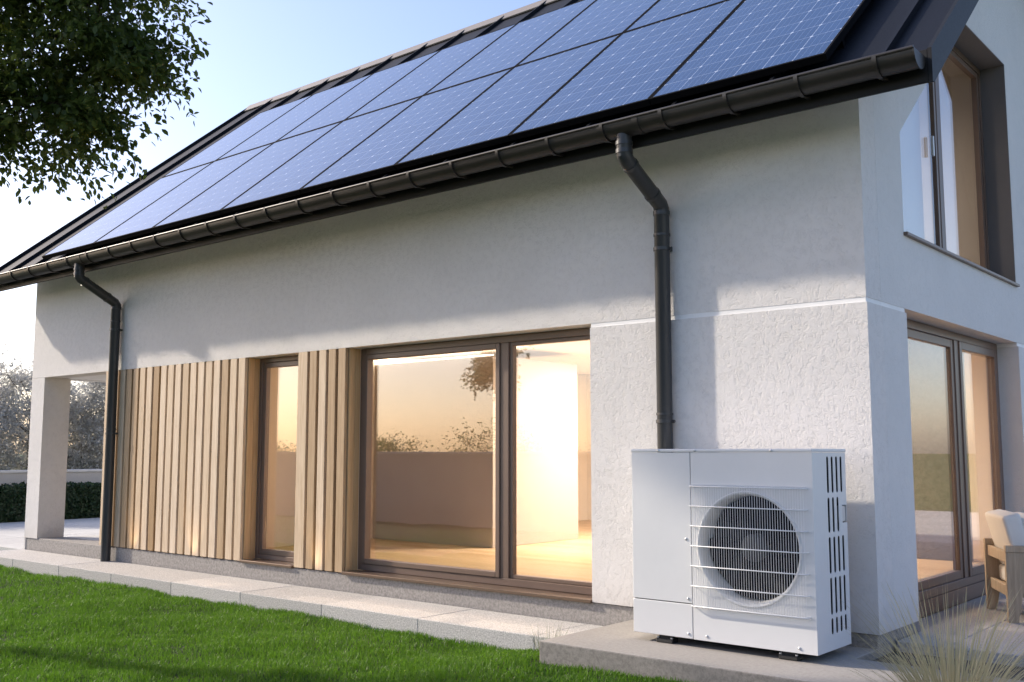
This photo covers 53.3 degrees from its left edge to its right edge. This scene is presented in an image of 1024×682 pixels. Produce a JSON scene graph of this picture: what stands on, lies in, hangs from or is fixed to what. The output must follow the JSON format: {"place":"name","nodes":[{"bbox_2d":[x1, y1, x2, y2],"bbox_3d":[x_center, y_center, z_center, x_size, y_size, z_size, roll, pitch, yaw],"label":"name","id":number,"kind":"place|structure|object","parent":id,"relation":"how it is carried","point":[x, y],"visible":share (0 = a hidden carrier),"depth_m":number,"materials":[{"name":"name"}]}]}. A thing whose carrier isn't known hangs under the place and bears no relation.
{"place":"outdoors","nodes":[
{"label":"outdoors","id":0,"kind":"place"},
{"bbox_2d":[0,518,99,550],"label":"paving","id":1,"kind":"structure","parent":0,"point":[11,535],"depth_m":19.43,"materials":[{"name":"grey concrete"}]},
{"bbox_2d":[0,0,539,453],"label":"sky","id":2,"kind":"structure","parent":0,"point":[259,50],"materials":[{"name":"blue"}]},
{"bbox_2d":[0,549,602,650],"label":"path","id":3,"kind":"structure","parent":0,"point":[499,629],"depth_m":10.36,"materials":[{"name":"grey concrete"}]},
{"bbox_2d":[0,564,695,681],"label":"lawn","id":4,"kind":"structure","parent":0,"point":[111,652],"depth_m":8.46,"materials":[{"name":"plant"}]},
{"bbox_2d":[0,0,212,208],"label":"broadleaf tree","id":5,"kind":"object","parent":4,"relation":"on","point":[66,99],"visible":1,"depth_m":7.79,"materials":[{"name":"green plant"}]},
{"bbox_2d":[527,621,570,650],"bbox_3d":[0.303,2.363,8.113,0.416,0.351,0.340,-2,-7,19],"label":"weed tuft","id":6,"kind":"object","parent":4,"relation":"on","point":[544,635],"visible":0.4,"depth_m":8.15,"materials":[{"name":"plant"}]},
{"bbox_2d":[802,574,1023,681],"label":"ornamental grass","id":7,"kind":"object","parent":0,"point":[953,670],"depth_m":5.62,"materials":[{"name":"plant"}]},
{"bbox_2d":[897,592,1023,666],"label":"terrace","id":8,"kind":"structure","parent":0,"point":[1012,629],"depth_m":7.97,"materials":[{"name":"tile"}]},
{"bbox_2d":[983,509,1023,622],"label":"armchair","id":9,"kind":"object","parent":8,"relation":"on","point":[1004,556],"visible":1,"depth_m":8.43,"materials":[{"name":"brown wood"}]},
{"label":"ground","id":10,"kind":"structure","parent":0,"visible":0},
{"bbox_2d":[0,372,29,469],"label":"blossom tree","id":11,"kind":"object","parent":10,"relation":"on","point":[3,416],"visible":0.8,"depth_m":24.83,"materials":[{"name":"grey plant"}]},
{"bbox_2d":[0,481,101,522],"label":"hedge","id":12,"kind":"object","parent":10,"relation":"on","point":[82,500],"visible":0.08,"depth_m":22.82,"materials":[{"name":"green plant"}]},
{"bbox_2d":[0,469,101,485],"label":"garden wall","id":13,"kind":"structure","parent":10,"relation":"on","point":[72,475],"depth_m":23.67,"materials":[{"name":"paint"}]},
{"bbox_2d":[0,344,104,469],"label":"blossom tree","id":14,"kind":"object","parent":10,"relation":"on","point":[14,380],"visible":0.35,"depth_m":26.25,"materials":[{"name":"grey plant"}]},
{"bbox_2d":[67,381,105,468],"bbox_3d":[-10.622,2.616,27.828,4.386,4.627,4.597,-5,-8,40],"label":"blossom tree","id":15,"kind":"object","parent":10,"relation":"on","point":[98,394],"visible":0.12,"depth_m":26.57,"materials":[{"name":"grey plant"}]},
{"bbox_2d":[0,0,1023,657],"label":"house","id":16,"kind":"structure","parent":10,"relation":"on","point":[474,378],"depth_m":10.59,"materials":[{"name":"paint"}]},
{"bbox_2d":[42,161,213,259],"bbox_3d":[-5.753,-1.956,15.457,1.502,0.138,2.466,-5,32,40],"label":"solar panel","id":17,"kind":"object","parent":16,"relation":"attached to","point":[87,237],"visible":0.84,"depth_m":15.31,"materials":[{"name":"blue glass"}]},
{"bbox_2d":[93,143,272,246],"bbox_3d":[-4.598,-2.060,14.492,1.502,0.138,2.466,-5,32,40],"label":"solar panel","id":18,"kind":"object","parent":16,"relation":"attached to","point":[148,218],"visible":0.86,"depth_m":14.34,"materials":[{"name":"blue glass"}]},
{"bbox_2d":[162,94,312,177],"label":"solar panel","id":19,"kind":"object","parent":16,"relation":"attached to","point":[219,148],"visible":0.62,"depth_m":16.99,"materials":[{"name":"blue glass"}]},
{"bbox_2d":[152,121,341,231],"bbox_3d":[-3.443,-2.165,13.528,1.502,0.138,2.466,-5,32,40],"label":"solar panel","id":20,"kind":"object","parent":16,"relation":"attached to","point":[214,199],"visible":0.88,"depth_m":13.36,"materials":[{"name":"blue glass"}]},
{"bbox_2d":[239,355,298,567],"bbox_3d":[-2.768,1.396,12.080,0.981,2.445,0.312,-5,-8,40],"label":"window","id":21,"kind":"structure","parent":16,"relation":"in","point":[266,364],"depth_m":12.36,"materials":[{"name":"brown wood"}]},
{"bbox_2d":[215,74,371,160],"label":"solar panel","id":22,"kind":"object","parent":16,"relation":"attached to","point":[291,119],"visible":0.6,"depth_m":16.03,"materials":[{"name":"blue glass"}]},
{"bbox_2d":[220,96,421,213],"bbox_3d":[-2.288,-2.269,12.565,1.502,0.138,2.466,-5,32,40],"label":"solar panel","id":23,"kind":"object","parent":16,"relation":"attached to","point":[293,176],"visible":0.83,"depth_m":12.39,"materials":[{"name":"blue glass"}]},
{"bbox_2d":[276,50,439,141],"bbox_3d":[-2.220,-3.595,15.149,1.502,0.138,2.466,-5,32,40],"label":"solar panel","id":24,"kind":"object","parent":16,"relation":"attached to","point":[350,102],"visible":0.63,"depth_m":15.06,"materials":[{"name":"blue glass"}]},
{"bbox_2d":[300,67,513,193],"bbox_3d":[-1.133,-2.374,11.601,1.502,0.138,2.466,-5,32,40],"label":"solar panel","id":25,"kind":"object","parent":16,"relation":"attached to","point":[388,146],"visible":0.81,"depth_m":11.42,"materials":[{"name":"blue glass"}]},
{"bbox_2d":[345,23,516,119],"bbox_3d":[-1.065,-3.699,14.186,1.502,0.138,2.466,-5,32,40],"label":"solar panel","id":26,"kind":"object","parent":16,"relation":"attached to","point":[425,77],"visible":0.66,"depth_m":14.09,"materials":[{"name":"blue glass"}]},
{"bbox_2d":[341,327,593,602],"bbox_3d":[-0.469,1.189,10.163,3.285,2.447,0.330,-5,-8,40],"label":"window","id":27,"kind":"structure","parent":16,"relation":"in","point":[505,574],"depth_m":10.00,"materials":[{"name":"brown wood"}]},
{"bbox_2d":[394,33,621,169],"bbox_3d":[0.022,-2.478,10.637,1.502,0.138,2.466,-5,32,40],"label":"solar panel","id":28,"kind":"object","parent":16,"relation":"attached to","point":[500,110],"visible":0.86,"depth_m":10.44,"materials":[{"name":"blue glass"}]},
{"bbox_2d":[423,0,595,95],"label":"solar panel","id":29,"kind":"object","parent":16,"relation":"attached to","point":[516,44],"visible":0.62,"depth_m":13.11,"materials":[{"name":"blue glass"}]},
{"bbox_2d":[515,0,658,66],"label":"solar panel","id":30,"kind":"object","parent":16,"relation":"attached to","point":[596,20],"visible":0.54,"depth_m":11.92,"materials":[{"name":"blue glass"}]},
{"bbox_2d":[508,0,743,140],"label":"solar panel","id":31,"kind":"object","parent":16,"relation":"attached to","point":[637,68],"visible":0.92,"depth_m":9.46,"materials":[{"name":"blue glass"}]},
{"bbox_2d":[623,0,725,32],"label":"solar panel","id":32,"kind":"object","parent":16,"relation":"attached to","point":[660,10],"visible":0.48,"depth_m":10.87,"materials":[{"name":"blue glass"}]},
{"bbox_2d":[649,0,871,104],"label":"solar panel","id":33,"kind":"object","parent":16,"relation":"attached to","point":[746,40],"visible":1,"depth_m":8.27,"materials":[{"name":"blue glass"}]},
{"bbox_2d":[907,319,1004,617],"bbox_3d":[4.045,1.150,9.478,0.110,2.516,3.370,-5,-8,40],"label":"terrace door","id":34,"kind":"structure","parent":16,"relation":"in","point":[964,574],"depth_m":9.66,"materials":[{"name":"brown wood"}]},
{"bbox_2d":[903,46,1019,286],"bbox_3d":[4.163,-1.925,9.801,0.365,2.454,3.438,-5,-8,40],"label":"window","id":35,"kind":"structure","parent":16,"relation":"in","point":[937,182],"depth_m":10.09,"materials":[{"name":"brown wood"}]},
{"bbox_2d":[540,619,1023,681],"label":"concrete slab","id":36,"kind":"structure","parent":10,"relation":"on","point":[623,646],"depth_m":7.04,"materials":[{"name":"grey concrete"}]},
{"bbox_2d":[631,449,850,660],"bbox_3d":[1.636,1.503,7.468,1.455,1.418,0.617,-5,-8,40],"label":"heat pump","id":37,"kind":"object","parent":36,"relation":"on","point":[745,547],"visible":1,"depth_m":7.21,"materials":[{"name":"metal"}]},
{"bbox_2d":[873,651,1023,680],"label":"gravel bed","id":38,"kind":"object","parent":10,"relation":"on","point":[911,664],"visible":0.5,"depth_m":7.02,"materials":[{"name":"grey gravel"}]}
]}

